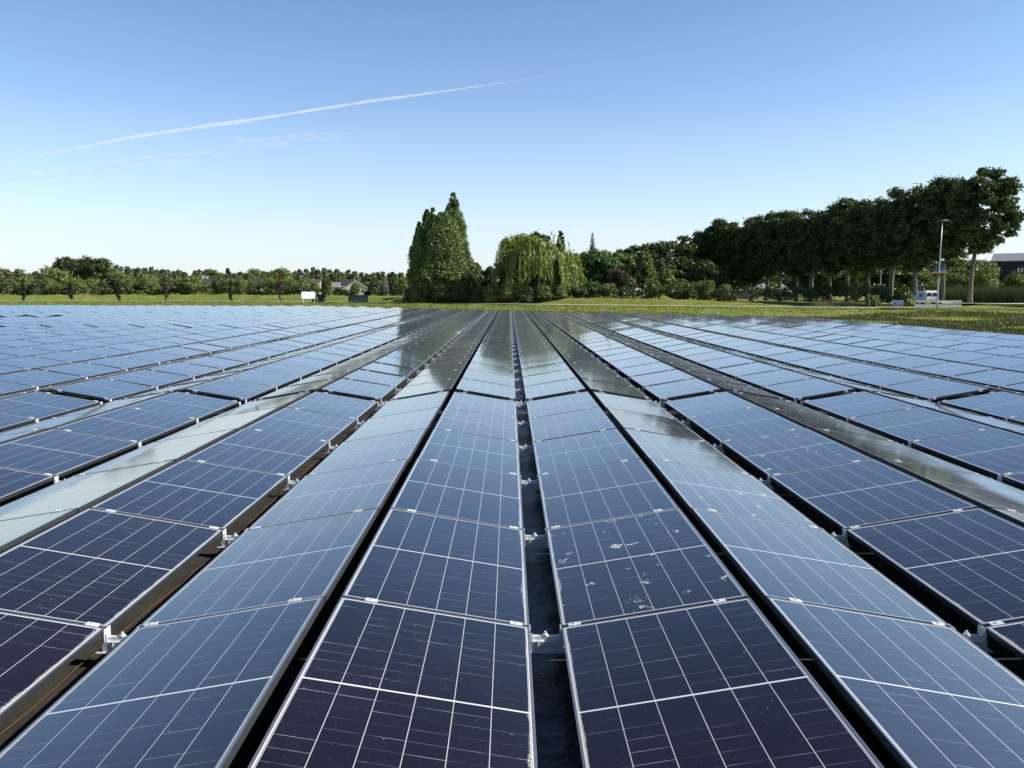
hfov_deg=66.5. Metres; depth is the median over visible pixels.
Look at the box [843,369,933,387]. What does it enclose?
solar panel
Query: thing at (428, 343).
solar panel
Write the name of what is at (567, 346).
solar panel
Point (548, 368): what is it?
solar panel
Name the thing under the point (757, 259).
avenue tree
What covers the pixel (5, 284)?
bush
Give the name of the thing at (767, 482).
mounting bracket
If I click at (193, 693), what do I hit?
solar panel
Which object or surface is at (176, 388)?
solar panel
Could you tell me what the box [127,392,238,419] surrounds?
solar panel
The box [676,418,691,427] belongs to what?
mounting bracket
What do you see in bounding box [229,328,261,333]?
solar panel
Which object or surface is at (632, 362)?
solar panel
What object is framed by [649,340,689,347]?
solar panel
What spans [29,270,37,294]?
broadleaf tree
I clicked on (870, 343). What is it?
solar panel
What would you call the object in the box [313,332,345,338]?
solar panel
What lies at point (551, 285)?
bush
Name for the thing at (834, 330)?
solar panel
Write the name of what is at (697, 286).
bush
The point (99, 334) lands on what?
solar panel
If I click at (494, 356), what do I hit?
solar panel
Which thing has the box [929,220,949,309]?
street lamp
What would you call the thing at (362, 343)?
solar panel
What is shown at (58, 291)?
bush
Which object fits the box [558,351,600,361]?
solar panel
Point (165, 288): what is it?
young tree
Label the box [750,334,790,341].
solar panel
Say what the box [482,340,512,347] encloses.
solar panel
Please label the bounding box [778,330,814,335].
solar panel
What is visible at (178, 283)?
bush
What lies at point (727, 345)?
solar panel
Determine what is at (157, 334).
solar panel
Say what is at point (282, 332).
solar panel
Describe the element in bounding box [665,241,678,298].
broadleaf tree
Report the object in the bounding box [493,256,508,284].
broadleaf tree
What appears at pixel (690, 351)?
solar panel
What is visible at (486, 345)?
solar panel
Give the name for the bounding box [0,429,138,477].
solar panel
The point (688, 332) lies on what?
solar panel
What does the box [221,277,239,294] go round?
bush
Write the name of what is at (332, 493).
solar panel
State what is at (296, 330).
solar panel
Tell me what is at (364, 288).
house
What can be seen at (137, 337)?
solar panel
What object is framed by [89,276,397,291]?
hedge
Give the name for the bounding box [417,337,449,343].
solar panel
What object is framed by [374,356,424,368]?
solar panel
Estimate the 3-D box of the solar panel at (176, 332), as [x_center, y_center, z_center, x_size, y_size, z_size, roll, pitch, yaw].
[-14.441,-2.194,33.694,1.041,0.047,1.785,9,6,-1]
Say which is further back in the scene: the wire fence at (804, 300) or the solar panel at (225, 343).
the wire fence at (804, 300)
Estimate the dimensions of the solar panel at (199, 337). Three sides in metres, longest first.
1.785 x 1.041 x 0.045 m
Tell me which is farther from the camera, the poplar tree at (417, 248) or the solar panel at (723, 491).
the poplar tree at (417, 248)
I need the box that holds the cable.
[0,413,370,733]
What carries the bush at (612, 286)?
on the ground at (599, 301)
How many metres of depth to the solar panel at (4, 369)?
18.34 m
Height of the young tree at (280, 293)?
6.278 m
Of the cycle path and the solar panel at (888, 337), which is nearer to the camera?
the solar panel at (888, 337)
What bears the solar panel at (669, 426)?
on the mounting bracket at (687, 424)
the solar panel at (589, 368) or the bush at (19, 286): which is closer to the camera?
the solar panel at (589, 368)
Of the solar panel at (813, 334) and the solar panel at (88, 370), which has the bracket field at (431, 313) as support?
the solar panel at (813, 334)
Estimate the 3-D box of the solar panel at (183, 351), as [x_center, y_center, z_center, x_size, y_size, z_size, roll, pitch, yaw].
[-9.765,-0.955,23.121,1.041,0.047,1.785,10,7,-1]
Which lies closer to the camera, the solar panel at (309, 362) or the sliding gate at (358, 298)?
the solar panel at (309, 362)
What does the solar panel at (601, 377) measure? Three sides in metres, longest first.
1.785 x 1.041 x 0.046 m
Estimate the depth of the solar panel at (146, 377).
15.97 m
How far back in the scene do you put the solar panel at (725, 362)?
19.53 m
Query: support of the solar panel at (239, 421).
on the bracket
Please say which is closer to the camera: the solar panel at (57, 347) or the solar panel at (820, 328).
the solar panel at (57, 347)
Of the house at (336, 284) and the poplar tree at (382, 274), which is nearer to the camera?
the house at (336, 284)
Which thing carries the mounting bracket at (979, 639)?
on the ground membrane
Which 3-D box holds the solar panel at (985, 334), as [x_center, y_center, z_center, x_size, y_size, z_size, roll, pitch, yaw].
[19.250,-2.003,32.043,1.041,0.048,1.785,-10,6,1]
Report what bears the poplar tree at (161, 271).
on the ground at (599, 301)
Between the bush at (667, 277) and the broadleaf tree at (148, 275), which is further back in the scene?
the broadleaf tree at (148, 275)
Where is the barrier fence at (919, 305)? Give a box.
[915,300,961,309]
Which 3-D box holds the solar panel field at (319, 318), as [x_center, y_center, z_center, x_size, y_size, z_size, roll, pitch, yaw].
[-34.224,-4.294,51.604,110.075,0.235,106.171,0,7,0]
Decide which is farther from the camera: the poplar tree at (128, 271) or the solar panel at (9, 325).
the poplar tree at (128, 271)
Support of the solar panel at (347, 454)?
on the mounting bracket at (290, 485)
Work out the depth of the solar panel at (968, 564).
5.24 m
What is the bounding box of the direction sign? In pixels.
[891,301,902,308]
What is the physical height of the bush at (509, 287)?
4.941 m
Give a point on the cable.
(153, 604)
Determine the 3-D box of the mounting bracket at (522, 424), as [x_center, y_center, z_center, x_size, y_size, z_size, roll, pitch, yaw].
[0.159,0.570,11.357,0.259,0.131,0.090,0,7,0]
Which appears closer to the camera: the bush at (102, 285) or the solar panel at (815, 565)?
the solar panel at (815, 565)
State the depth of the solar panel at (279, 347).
24.83 m
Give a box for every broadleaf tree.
[0,267,12,294]
[9,268,32,281]
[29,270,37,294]
[34,265,73,284]
[51,255,77,276]
[63,255,97,293]
[82,256,114,281]
[106,269,129,294]
[135,273,159,294]
[203,268,222,281]
[224,268,231,279]
[240,268,265,279]
[265,267,293,280]
[325,277,331,294]
[350,283,359,293]
[388,272,397,295]
[397,277,410,289]
[409,277,423,301]
[411,258,438,302]
[432,262,461,303]
[472,262,484,288]
[483,266,497,286]
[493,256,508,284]
[528,231,549,282]
[553,230,565,261]
[575,247,617,296]
[594,249,611,271]
[594,256,621,296]
[610,247,635,296]
[621,244,640,297]
[633,244,656,298]
[647,240,676,297]
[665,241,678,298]
[671,256,695,288]
[673,235,699,270]
[685,259,718,283]
[687,230,713,299]
[708,269,730,299]
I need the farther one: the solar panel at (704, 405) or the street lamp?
the street lamp
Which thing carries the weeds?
on the ground at (599, 301)
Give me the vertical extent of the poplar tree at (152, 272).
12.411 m
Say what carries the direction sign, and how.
on the ground at (599, 301)
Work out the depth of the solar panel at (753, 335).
31.99 m
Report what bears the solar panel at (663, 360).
on the bracket
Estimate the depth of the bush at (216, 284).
201.09 m
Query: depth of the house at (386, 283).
258.09 m
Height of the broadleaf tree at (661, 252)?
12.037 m
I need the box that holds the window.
[1015,267,1023,272]
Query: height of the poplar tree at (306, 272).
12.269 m
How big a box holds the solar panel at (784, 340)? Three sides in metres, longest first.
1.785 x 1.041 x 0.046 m
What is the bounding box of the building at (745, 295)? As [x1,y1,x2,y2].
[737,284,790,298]
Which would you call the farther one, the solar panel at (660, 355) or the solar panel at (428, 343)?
the solar panel at (428, 343)
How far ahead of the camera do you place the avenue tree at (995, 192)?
106.38 m
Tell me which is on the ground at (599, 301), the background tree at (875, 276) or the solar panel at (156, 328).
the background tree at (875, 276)
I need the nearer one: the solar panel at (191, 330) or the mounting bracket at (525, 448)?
the mounting bracket at (525, 448)
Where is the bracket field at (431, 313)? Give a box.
[28,311,961,369]
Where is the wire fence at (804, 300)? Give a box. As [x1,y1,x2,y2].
[748,295,869,306]
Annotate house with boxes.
[201,276,216,293]
[247,278,268,294]
[308,279,321,293]
[331,282,340,287]
[340,280,353,287]
[342,280,367,294]
[384,280,409,294]
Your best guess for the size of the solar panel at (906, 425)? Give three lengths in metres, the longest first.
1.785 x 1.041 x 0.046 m
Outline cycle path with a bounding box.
[0,300,921,307]
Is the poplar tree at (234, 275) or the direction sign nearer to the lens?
the direction sign
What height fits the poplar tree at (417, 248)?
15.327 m
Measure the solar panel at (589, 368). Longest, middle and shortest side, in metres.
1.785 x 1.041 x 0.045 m
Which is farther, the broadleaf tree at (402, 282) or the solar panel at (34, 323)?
the broadleaf tree at (402, 282)
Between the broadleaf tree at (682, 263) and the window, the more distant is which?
the broadleaf tree at (682, 263)
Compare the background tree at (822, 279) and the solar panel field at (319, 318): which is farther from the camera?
the background tree at (822, 279)
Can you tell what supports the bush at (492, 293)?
on the ground at (599, 301)
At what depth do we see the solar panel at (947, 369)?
17.79 m
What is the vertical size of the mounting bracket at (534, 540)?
0.131 m
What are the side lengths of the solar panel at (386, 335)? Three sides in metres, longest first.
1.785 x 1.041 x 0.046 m
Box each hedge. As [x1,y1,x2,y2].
[6,284,320,294]
[9,277,316,293]
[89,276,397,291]
[389,284,721,298]
[686,279,960,302]
[711,281,907,302]
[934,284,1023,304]
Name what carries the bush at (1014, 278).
on the ground at (599, 301)
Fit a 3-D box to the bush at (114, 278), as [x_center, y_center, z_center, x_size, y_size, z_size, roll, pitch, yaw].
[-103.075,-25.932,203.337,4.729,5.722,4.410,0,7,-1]
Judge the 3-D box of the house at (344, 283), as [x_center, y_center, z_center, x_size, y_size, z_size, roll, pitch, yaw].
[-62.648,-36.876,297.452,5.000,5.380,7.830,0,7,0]
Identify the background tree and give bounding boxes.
[769,273,787,284]
[783,275,793,286]
[786,272,809,296]
[798,271,836,296]
[805,270,850,296]
[841,268,885,296]
[861,266,908,295]
[879,265,939,290]
[923,261,960,289]
[939,258,981,289]
[958,256,1006,286]
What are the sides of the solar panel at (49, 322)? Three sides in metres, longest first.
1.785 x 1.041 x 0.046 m
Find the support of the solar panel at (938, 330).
on the bracket field at (431, 313)
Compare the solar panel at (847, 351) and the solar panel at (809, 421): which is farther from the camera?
the solar panel at (847, 351)
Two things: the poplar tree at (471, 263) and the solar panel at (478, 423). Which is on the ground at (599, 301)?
the poplar tree at (471, 263)
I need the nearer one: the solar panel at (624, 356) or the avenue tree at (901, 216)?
the solar panel at (624, 356)
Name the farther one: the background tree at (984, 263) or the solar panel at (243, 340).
the background tree at (984, 263)
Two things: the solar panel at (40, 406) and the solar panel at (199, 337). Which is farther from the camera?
the solar panel at (199, 337)
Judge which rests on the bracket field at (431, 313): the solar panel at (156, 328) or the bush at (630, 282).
the solar panel at (156, 328)
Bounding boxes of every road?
[879,307,1023,308]
[940,302,1023,303]
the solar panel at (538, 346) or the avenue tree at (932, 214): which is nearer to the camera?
the solar panel at (538, 346)
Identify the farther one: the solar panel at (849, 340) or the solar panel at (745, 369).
the solar panel at (849, 340)
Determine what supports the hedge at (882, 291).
on the ground at (599, 301)
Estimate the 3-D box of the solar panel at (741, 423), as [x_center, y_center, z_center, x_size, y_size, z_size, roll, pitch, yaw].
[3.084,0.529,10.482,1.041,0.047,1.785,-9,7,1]
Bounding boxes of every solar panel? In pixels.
[0,323,24,326]
[0,326,25,330]
[0,330,31,334]
[0,334,37,339]
[0,340,44,346]
[0,347,54,355]
[0,353,21,358]
[0,356,69,368]
[0,364,27,373]
[0,369,85,387]
[0,378,97,396]
[0,381,35,395]
[0,392,99,420]
[0,407,118,435]
[0,413,34,430]
[0,428,46,443]
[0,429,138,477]
[0,460,175,520]
[0,467,54,501]
[0,508,77,551]
[0,508,222,628]
[0,596,324,767]
[0,611,104,721]
[14,325,44,328]
[17,322,44,324]
[20,328,53,332]
[20,332,59,337]
[22,337,72,343]
[26,343,88,351]
[33,351,104,362]
[39,362,125,377]
[40,321,63,323]
[40,323,71,326]
[42,326,74,330]
[48,330,83,334]
[50,378,155,400]
[53,334,96,340]
[55,407,195,443]
[56,392,171,417]
[60,340,111,347]
[61,322,86,324]
[63,325,93,328]
[71,328,103,332]
[71,347,134,356]
[75,428,236,475]
[79,332,120,337]
[84,356,158,369]
[86,323,115,326]
[89,337,136,343]
[90,459,287,530]
[94,326,122,330]
[101,343,159,351]
[104,330,138,334]
[105,369,192,387]
[110,325,142,328]
[115,334,157,340]
[121,378,217,399]
[122,351,186,362]
[125,328,155,332]
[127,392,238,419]
[131,323,159,326]
[131,339,182,347]
[138,332,178,337]
[139,508,378,626]
[144,326,174,330]
[147,362,222,377]
[151,346,209,357]
[154,337,201,344]
[158,325,187,328]
[159,330,195,335]
[160,407,279,439]
[166,369,248,386]
[175,334,219,341]
[176,328,210,332]
[177,343,230,352]
[181,356,247,369]
[185,378,275,400]
[186,428,328,476]
[194,326,224,330]
[196,332,233,338]
[200,339,248,348]
[203,362,272,376]
[206,325,233,329]
[209,351,267,362]
[214,330,248,335]
[215,392,310,416]
[220,337,264,344]
[224,369,299,387]
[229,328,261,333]
[232,356,293,368]
[233,347,285,357]
[237,334,277,341]
[244,326,271,331]
[246,407,356,442]
[247,459,408,529]
[248,597,537,767]
[253,343,300,352]
[254,362,319,377]
[255,332,290,338]
[256,378,337,400]
[268,330,301,335]
[271,340,314,348]
[278,356,335,369]
[280,328,311,333]
[285,369,355,386]
[286,337,326,344]
[287,392,376,419]
[297,351,349,362]
[300,334,336,341]
[307,428,426,475]
[309,362,369,376]
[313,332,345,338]
[314,347,361,356]
[321,378,395,400]
[323,330,353,335]
[328,343,371,352]
[328,356,381,368]
[341,339,380,348]
[342,508,528,626]
[343,369,406,386]
[344,407,439,441]
[345,351,391,361]
[352,337,387,344]
[357,347,400,356]
[360,362,416,376]
[361,334,394,341]
[371,332,400,338]
[371,391,448,417]
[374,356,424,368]
[386,351,431,362]
[391,378,457,399]
[391,458,522,529]
[396,346,436,356]
[405,343,441,351]
[405,369,462,386]
[411,340,446,347]
[416,362,466,376]
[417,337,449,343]
[418,428,519,474]
[423,334,453,340]
[425,356,470,368]
[432,351,473,361]
[435,407,517,441]
[438,347,476,356]
[444,343,478,351]
[446,392,516,417]
[448,339,480,347]
[456,378,515,400]
[462,369,514,386]
[467,362,513,376]
[471,356,513,368]
[474,351,512,361]
[477,346,512,356]
[480,343,512,351]
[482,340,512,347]
[483,337,511,343]
[517,337,545,343]
[517,339,548,347]
[518,343,550,351]
[519,346,554,356]
[519,351,558,361]
[520,356,563,368]
[521,362,569,376]
[523,369,576,386]
[524,378,585,400]
[526,391,599,418]
[529,407,615,441]
[533,428,639,474]
[538,459,678,528]
[546,508,748,626]
[549,340,582,347]
[552,343,587,351]
[555,346,593,356]
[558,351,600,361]
[561,597,883,767]
[563,356,609,368]
[568,362,620,376]
[574,369,633,386]
[575,334,605,340]
[579,337,611,344]
[581,378,649,399]
[583,339,618,347]
[588,343,626,351]
[593,392,675,418]
[594,346,636,356]
[601,351,647,362]
[606,407,706,441]
[609,356,660,368]
[618,362,675,377]
[624,428,749,474]
[627,332,656,338]
[629,369,695,386]
[630,347,675,356]
[633,334,667,341]
[640,351,688,361]
[641,337,677,344]
[643,378,720,400]
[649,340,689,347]
[650,458,820,528]
[651,356,706,368]
[659,343,701,351]
[665,362,726,376]
[665,392,758,419]
[670,346,717,356]
[673,330,704,335]
[681,369,752,386]
[682,332,714,338]
[682,351,735,362]
[689,406,803,442]
[691,334,729,341]
[691,508,949,626]
[697,356,756,369]
[701,378,784,399]
[702,337,742,344]
[715,328,746,333]
[715,339,759,348]
[715,362,782,377]
[722,428,871,476]
[725,330,758,336]
[729,343,777,352]
[731,391,830,416]
[736,369,814,386]
[737,332,772,338]
[740,356,802,368]
[745,347,798,356]
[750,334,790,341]
[754,326,782,331]
[761,362,833,376]
[763,378,854,399]
[764,337,808,344]
[764,351,823,362]
[765,328,798,333]
[765,597,1023,767]
[766,407,894,441]
[770,459,977,529]
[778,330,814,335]
[780,339,829,347]
[786,356,853,368]
[788,369,871,386]
[791,325,819,328]
[794,332,831,337]
[799,343,851,352]
[801,326,832,330]
[803,391,918,419]
[808,334,852,340]
[812,362,888,377]
[813,428,980,474]
[817,328,851,332]
[820,346,880,357]
[820,378,918,398]
[826,337,874,343]
[832,330,869,334]
[837,325,866,328]
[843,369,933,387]
[845,351,911,362]
[846,340,899,347]
[846,508,1023,626]
[848,332,886,337]
[849,407,993,442]
[854,326,881,330]
[864,323,893,326]
[869,391,986,416]
[870,334,914,340]
[870,343,927,351]
[871,328,902,332]
[874,355,949,369]
[882,378,989,399]
[882,459,1023,512]
[884,325,913,328]
[888,330,922,334]
[889,337,939,343]
[896,346,961,356]
[903,326,931,330]
[908,362,995,377]
[909,332,945,337]
[911,428,1023,476]
[917,339,969,346]
[920,328,953,332]
[926,407,1023,430]
[927,351,1000,361]
[929,334,975,339]
[941,330,980,334]
[941,391,1023,419]
[942,343,1002,350]
[950,369,1023,387]
[954,337,1004,342]
[962,356,1023,368]
[965,332,1003,336]
[973,346,1023,355]
[982,339,1023,346]
[984,620,1023,659]
[989,334,1023,339]
[990,508,1023,526]
[1001,383,1023,392]
[1001,472,1023,486]
[1002,428,1023,435]
[1005,365,1023,371]
[1008,416,1023,424]
[1012,354,1023,357]
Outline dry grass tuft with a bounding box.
[810,299,839,306]
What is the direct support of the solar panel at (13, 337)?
on the bracket field at (431, 313)
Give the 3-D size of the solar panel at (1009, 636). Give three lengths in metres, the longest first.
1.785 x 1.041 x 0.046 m
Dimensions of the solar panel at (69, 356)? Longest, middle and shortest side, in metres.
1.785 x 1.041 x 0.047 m
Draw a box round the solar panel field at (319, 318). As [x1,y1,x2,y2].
[0,305,1023,399]
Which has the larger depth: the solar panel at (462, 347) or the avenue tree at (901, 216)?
the avenue tree at (901, 216)
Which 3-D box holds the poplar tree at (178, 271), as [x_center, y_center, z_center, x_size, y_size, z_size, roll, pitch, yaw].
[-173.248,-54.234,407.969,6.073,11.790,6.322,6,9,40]
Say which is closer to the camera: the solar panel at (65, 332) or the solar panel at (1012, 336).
the solar panel at (1012, 336)
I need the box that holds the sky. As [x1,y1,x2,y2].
[0,0,1023,291]
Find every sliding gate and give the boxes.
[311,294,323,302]
[348,293,367,302]
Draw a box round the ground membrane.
[0,312,1023,767]
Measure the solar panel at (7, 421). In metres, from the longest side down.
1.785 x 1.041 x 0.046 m
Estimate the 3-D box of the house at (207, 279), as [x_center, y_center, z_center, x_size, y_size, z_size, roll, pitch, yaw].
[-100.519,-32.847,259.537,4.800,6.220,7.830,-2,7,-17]
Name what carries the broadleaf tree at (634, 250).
on the ground at (599, 301)
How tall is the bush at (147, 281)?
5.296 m
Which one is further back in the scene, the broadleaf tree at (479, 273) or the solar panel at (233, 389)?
the broadleaf tree at (479, 273)
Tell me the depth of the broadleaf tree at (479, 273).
147.35 m
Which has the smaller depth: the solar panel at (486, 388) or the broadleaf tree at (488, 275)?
the solar panel at (486, 388)
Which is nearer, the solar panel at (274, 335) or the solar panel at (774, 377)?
the solar panel at (774, 377)
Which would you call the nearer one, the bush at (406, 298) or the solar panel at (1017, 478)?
the solar panel at (1017, 478)
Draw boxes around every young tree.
[20,279,25,300]
[68,282,73,298]
[116,279,120,300]
[164,276,167,300]
[228,280,232,300]
[278,273,282,301]
[320,279,326,300]
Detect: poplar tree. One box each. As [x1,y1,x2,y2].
[122,266,133,279]
[133,267,141,278]
[141,267,148,273]
[147,267,157,277]
[154,269,160,278]
[159,269,164,279]
[163,269,174,283]
[171,271,179,282]
[176,269,181,277]
[180,272,188,279]
[191,270,201,279]
[232,273,238,279]
[295,269,304,281]
[303,269,310,278]
[309,267,315,278]
[313,269,322,279]
[321,268,328,282]
[327,269,332,281]
[331,269,341,281]
[338,272,346,279]
[345,269,350,279]
[349,271,360,280]
[359,272,363,282]
[362,273,370,286]
[369,272,375,284]
[378,271,387,283]
[397,272,404,278]
[405,221,427,302]
[420,210,469,302]
[422,209,429,301]
[423,207,441,302]
[445,192,473,255]
[457,243,477,290]
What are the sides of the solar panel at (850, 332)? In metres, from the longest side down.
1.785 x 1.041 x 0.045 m
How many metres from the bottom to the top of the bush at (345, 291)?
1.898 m
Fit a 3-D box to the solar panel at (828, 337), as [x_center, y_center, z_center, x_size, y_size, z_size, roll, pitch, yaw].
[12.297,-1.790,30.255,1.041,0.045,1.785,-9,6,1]
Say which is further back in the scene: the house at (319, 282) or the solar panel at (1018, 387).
the house at (319, 282)
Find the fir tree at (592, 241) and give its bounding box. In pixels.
[589,233,600,296]
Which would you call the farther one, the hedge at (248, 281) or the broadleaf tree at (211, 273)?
the broadleaf tree at (211, 273)
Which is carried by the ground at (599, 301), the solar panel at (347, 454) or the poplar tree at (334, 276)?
the poplar tree at (334, 276)
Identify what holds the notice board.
on the ground at (599, 301)
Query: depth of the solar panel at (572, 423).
10.35 m
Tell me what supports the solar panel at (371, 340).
on the bracket
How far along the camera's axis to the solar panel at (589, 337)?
30.19 m
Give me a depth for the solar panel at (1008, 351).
23.25 m
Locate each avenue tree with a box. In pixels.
[699,217,738,284]
[714,221,746,300]
[728,214,765,300]
[745,210,777,300]
[755,209,799,300]
[768,213,815,301]
[786,208,824,301]
[801,202,845,301]
[820,197,874,301]
[837,196,890,302]
[859,186,916,302]
[881,183,938,303]
[907,175,980,303]
[942,165,1023,304]
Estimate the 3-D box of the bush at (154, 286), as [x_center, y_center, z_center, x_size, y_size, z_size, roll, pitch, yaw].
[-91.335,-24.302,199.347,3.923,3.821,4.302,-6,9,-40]
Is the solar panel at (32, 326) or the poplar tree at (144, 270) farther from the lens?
the poplar tree at (144, 270)
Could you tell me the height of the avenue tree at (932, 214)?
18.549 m
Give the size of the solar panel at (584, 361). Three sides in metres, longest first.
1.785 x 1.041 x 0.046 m
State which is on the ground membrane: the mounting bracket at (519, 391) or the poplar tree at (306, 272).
the mounting bracket at (519, 391)
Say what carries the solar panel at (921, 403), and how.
on the bracket
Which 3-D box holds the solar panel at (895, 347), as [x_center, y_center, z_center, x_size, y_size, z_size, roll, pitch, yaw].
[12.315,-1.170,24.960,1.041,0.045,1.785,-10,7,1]
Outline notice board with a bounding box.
[301,291,317,302]
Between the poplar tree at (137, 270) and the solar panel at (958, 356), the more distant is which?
the poplar tree at (137, 270)
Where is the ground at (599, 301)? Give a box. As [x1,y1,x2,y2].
[0,292,1023,331]
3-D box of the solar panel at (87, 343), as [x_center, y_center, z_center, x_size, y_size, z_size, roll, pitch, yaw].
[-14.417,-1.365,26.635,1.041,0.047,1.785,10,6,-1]
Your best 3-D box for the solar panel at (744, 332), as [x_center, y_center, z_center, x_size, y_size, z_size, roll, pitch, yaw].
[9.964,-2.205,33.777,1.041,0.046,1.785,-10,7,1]
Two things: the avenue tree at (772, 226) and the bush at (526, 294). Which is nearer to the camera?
the bush at (526, 294)
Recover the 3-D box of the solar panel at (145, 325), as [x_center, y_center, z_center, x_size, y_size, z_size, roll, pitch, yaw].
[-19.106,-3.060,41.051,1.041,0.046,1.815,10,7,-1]
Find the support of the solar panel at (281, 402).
on the bracket
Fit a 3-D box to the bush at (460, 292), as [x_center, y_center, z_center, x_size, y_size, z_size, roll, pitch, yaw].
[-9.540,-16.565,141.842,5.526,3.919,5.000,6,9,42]
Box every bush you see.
[0,277,16,293]
[7,280,21,294]
[14,281,32,294]
[28,278,48,294]
[43,276,58,294]
[49,284,66,294]
[66,277,90,294]
[85,277,105,294]
[97,280,114,294]
[106,275,123,294]
[120,276,143,294]
[138,275,153,293]
[147,281,159,294]
[155,277,172,294]
[172,280,189,294]
[177,273,202,294]
[200,282,215,294]
[210,279,222,294]
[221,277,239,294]
[232,277,248,294]
[246,285,260,294]
[256,284,268,294]
[260,277,275,294]
[271,278,286,294]
[282,275,298,294]
[294,277,310,294]
[310,282,320,293]
[332,287,344,295]
[341,289,347,295]
[346,289,358,295]
[367,275,382,295]
[379,286,388,295]
[401,286,415,301]
[408,282,432,302]
[429,282,451,301]
[446,282,471,302]
[466,286,489,302]
[482,282,503,302]
[498,274,518,301]
[514,278,530,287]
[516,284,537,303]
[527,277,546,286]
[532,283,555,300]
[544,278,558,288]
[553,284,568,297]
[571,286,585,297]
[583,279,602,297]
[597,282,618,296]
[605,265,637,296]
[615,275,639,297]
[643,279,662,298]
[656,267,677,295]
[672,278,690,299]
[684,281,703,299]
[699,279,715,300]
[716,284,735,301]
[761,282,782,299]
[849,275,861,300]
[865,295,881,305]
[896,288,916,305]
[945,267,968,290]
[965,264,999,288]
[1004,270,1023,288]
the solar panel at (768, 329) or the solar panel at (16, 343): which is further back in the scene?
the solar panel at (768, 329)
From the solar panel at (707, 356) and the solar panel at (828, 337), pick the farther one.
the solar panel at (828, 337)
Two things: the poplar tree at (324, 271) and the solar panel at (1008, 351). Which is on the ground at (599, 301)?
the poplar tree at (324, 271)
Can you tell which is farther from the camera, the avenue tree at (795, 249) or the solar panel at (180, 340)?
the avenue tree at (795, 249)
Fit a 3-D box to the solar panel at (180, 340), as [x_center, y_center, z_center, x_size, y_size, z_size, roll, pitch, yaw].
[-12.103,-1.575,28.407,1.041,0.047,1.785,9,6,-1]
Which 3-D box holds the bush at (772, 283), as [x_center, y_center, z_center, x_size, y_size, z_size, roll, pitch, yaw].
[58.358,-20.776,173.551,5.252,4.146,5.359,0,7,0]
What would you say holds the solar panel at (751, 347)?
on the bracket
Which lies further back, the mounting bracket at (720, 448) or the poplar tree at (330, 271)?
the poplar tree at (330, 271)
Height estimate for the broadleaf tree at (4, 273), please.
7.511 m
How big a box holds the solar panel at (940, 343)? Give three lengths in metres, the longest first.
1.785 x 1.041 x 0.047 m
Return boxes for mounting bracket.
[53,475,74,483]
[95,625,139,653]
[217,528,247,547]
[283,475,306,489]
[326,442,337,452]
[354,419,364,427]
[375,403,383,409]
[514,370,521,374]
[514,377,522,382]
[515,388,524,393]
[516,403,527,409]
[517,418,529,427]
[518,442,533,452]
[520,475,539,489]
[524,528,548,547]
[530,624,564,653]
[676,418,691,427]
[713,441,724,452]
[759,475,774,489]
[821,528,851,546]
[949,624,993,652]
[991,475,1002,482]
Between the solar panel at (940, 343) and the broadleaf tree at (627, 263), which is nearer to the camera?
the solar panel at (940, 343)
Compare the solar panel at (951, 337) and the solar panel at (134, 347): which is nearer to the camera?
the solar panel at (134, 347)
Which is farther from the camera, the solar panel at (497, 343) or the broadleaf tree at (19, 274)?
the broadleaf tree at (19, 274)
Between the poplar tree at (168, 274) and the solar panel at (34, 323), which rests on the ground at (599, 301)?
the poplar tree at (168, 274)
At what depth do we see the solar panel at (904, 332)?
33.79 m
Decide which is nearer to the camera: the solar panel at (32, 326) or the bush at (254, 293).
the solar panel at (32, 326)
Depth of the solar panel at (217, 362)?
19.52 m
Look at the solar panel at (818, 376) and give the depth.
15.98 m
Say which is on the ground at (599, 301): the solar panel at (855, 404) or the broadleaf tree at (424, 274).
the broadleaf tree at (424, 274)
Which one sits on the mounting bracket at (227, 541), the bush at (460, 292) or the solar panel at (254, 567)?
the solar panel at (254, 567)
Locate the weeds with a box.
[801,310,1023,334]
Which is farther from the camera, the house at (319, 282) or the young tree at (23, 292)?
the house at (319, 282)
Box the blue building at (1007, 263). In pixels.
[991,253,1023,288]
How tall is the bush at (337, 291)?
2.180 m
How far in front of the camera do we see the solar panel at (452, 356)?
21.27 m
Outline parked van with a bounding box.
[913,291,936,303]
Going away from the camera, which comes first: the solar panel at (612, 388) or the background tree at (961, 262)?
the solar panel at (612, 388)
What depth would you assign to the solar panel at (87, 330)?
35.35 m
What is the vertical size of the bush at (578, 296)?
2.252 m
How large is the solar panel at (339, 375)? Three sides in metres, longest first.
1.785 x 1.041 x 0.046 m
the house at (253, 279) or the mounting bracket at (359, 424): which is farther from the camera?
the house at (253, 279)
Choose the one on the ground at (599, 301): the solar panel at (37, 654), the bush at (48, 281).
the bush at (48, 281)
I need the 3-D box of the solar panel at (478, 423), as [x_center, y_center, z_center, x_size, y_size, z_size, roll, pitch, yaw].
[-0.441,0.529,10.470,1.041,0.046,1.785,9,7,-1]
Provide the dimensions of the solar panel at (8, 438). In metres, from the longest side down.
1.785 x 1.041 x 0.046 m
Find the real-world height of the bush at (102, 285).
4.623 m
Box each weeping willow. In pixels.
[492,229,581,295]
[543,250,587,297]
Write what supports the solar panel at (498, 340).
on the ground membrane
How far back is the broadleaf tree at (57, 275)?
209.84 m
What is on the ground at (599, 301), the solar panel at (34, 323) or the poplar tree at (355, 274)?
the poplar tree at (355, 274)
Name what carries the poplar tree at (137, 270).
on the ground at (599, 301)

